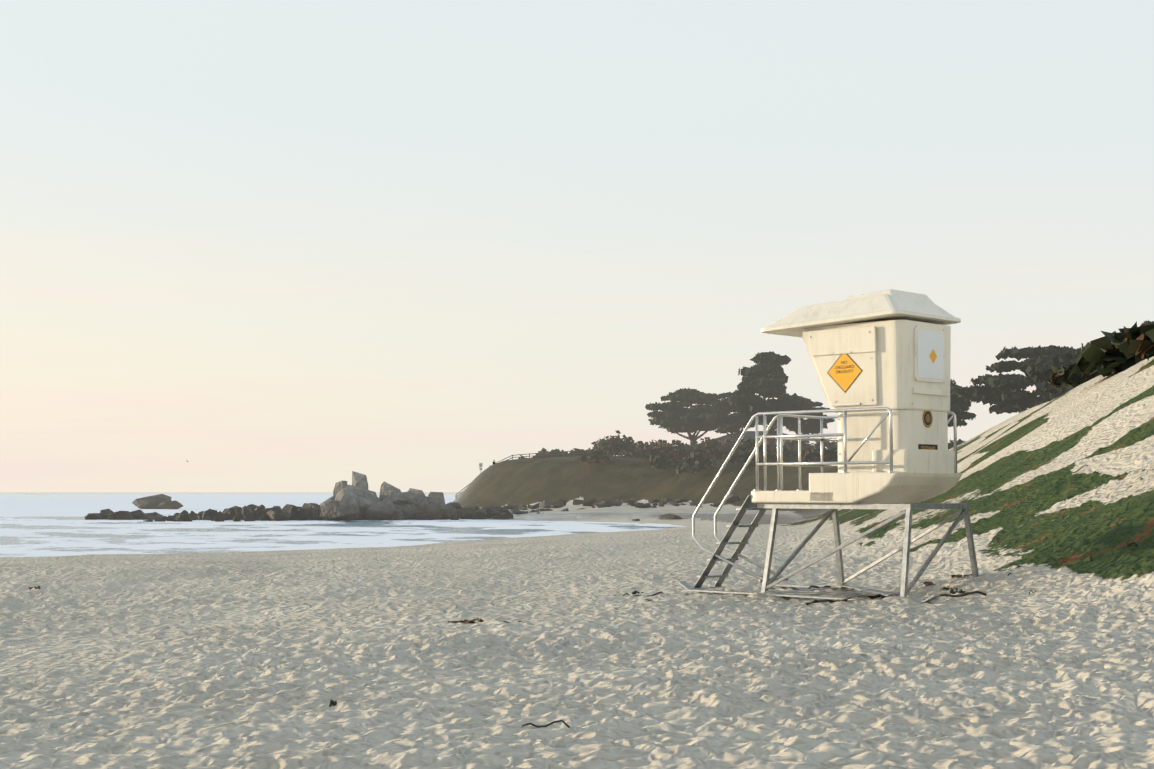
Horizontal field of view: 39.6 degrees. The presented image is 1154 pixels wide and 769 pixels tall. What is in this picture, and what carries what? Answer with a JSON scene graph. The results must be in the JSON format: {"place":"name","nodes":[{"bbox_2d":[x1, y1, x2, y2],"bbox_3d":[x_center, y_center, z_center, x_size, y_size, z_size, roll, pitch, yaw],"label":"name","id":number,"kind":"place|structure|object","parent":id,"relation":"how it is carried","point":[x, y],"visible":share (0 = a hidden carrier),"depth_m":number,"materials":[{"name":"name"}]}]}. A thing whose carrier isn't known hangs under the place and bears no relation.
{"place":"outdoors","nodes":[
{"label":"outdoors","id":0,"kind":"place"},
{"bbox_2d":[0,491,686,556],"bbox_3d":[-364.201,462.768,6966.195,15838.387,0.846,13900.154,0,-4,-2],"label":"sea","id":1,"kind":"structure","parent":0,"point":[42,523],"depth_m":125.88,"materials":[{"name":"liquid"}]},
{"bbox_2d":[0,356,1153,768],"bbox_3d":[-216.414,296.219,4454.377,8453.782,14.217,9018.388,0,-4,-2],"label":"beach ground","id":2,"kind":"structure","parent":0,"point":[242,660],"depth_m":16.95,"materials":[{"name":"beige sand"}]},
{"bbox_2d":[84,471,754,521],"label":"reef rock","id":3,"kind":"object","parent":2,"relation":"on","point":[357,499],"visible":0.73,"depth_m":164.53,"materials":[{"name":"grey stone"}]},
{"bbox_2d":[28,464,1153,727],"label":"beach wrack","id":4,"kind":"object","parent":2,"relation":"on","point":[960,594],"visible":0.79,"depth_m":20.75,"materials":[{"name":"brown plant"}]},
{"bbox_2d":[456,448,802,496],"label":"grass","id":5,"kind":"structure","parent":2,"relation":"on","point":[552,457],"depth_m":233.51,"materials":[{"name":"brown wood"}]},
{"bbox_2d":[645,388,730,445],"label":"cypress tree","id":6,"kind":"object","parent":2,"relation":"on","point":[675,415],"visible":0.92,"depth_m":244.54,"materials":[{"name":"green plant"}]},
{"bbox_2d":[698,392,761,442],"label":"cypress tree","id":7,"kind":"object","parent":2,"relation":"on","point":[734,422],"visible":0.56,"depth_m":235.06,"materials":[{"name":"green plant"}]},
{"bbox_2d":[715,431,791,447],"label":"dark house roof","id":8,"kind":"structure","parent":2,"relation":"on","point":[747,434],"depth_m":250.30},
{"bbox_2d":[725,351,805,461],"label":"cypress tree","id":9,"kind":"object","parent":2,"relation":"on","point":[764,377],"visible":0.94,"depth_m":214.54,"materials":[{"name":"green plant"}]},
{"bbox_2d":[783,397,834,448],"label":"cypress tree","id":10,"kind":"object","parent":2,"relation":"on","point":[810,425],"visible":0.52,"depth_m":225.37,"materials":[{"name":"green plant"}]},
{"bbox_2d":[678,289,978,602],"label":"lifeguard tower","id":11,"kind":"structure","parent":2,"relation":"on","point":[880,360],"depth_m":21.68,"materials":[{"name":"metal"}]},
{"bbox_2d":[518,321,1153,473],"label":"hedge shrubs","id":12,"kind":"object","parent":2,"relation":"on","point":[1108,354],"visible":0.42,"depth_m":183.55,"materials":[{"name":"green plant"}]},
{"bbox_2d":[947,379,975,426],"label":"cypress tree","id":13,"kind":"object","parent":2,"relation":"on","point":[959,406],"visible":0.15,"depth_m":166.61,"materials":[{"name":"green plant"}]},
{"bbox_2d":[950,345,1080,414],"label":"cypress tree","id":14,"kind":"object","parent":2,"relation":"on","point":[1002,393],"visible":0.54,"depth_m":150.49,"materials":[{"name":"green plant"}]},
{"bbox_2d":[1033,347,1083,396],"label":"cypress tree","id":15,"kind":"object","parent":2,"relation":"on","point":[1038,393],"depth_m":153.05,"materials":[{"name":"green plant"}]},
{"bbox_2d":[1020,320,1153,393],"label":"cypress tree","id":16,"kind":"object","parent":2,"relation":"on","point":[1033,373],"visible":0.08,"depth_m":117.87,"materials":[{"name":"green plant"}]},
{"bbox_2d":[0,0,1153,490],"label":"sky","id":17,"kind":"structure","parent":0,"point":[258,245],"materials":[{"name":"white"}]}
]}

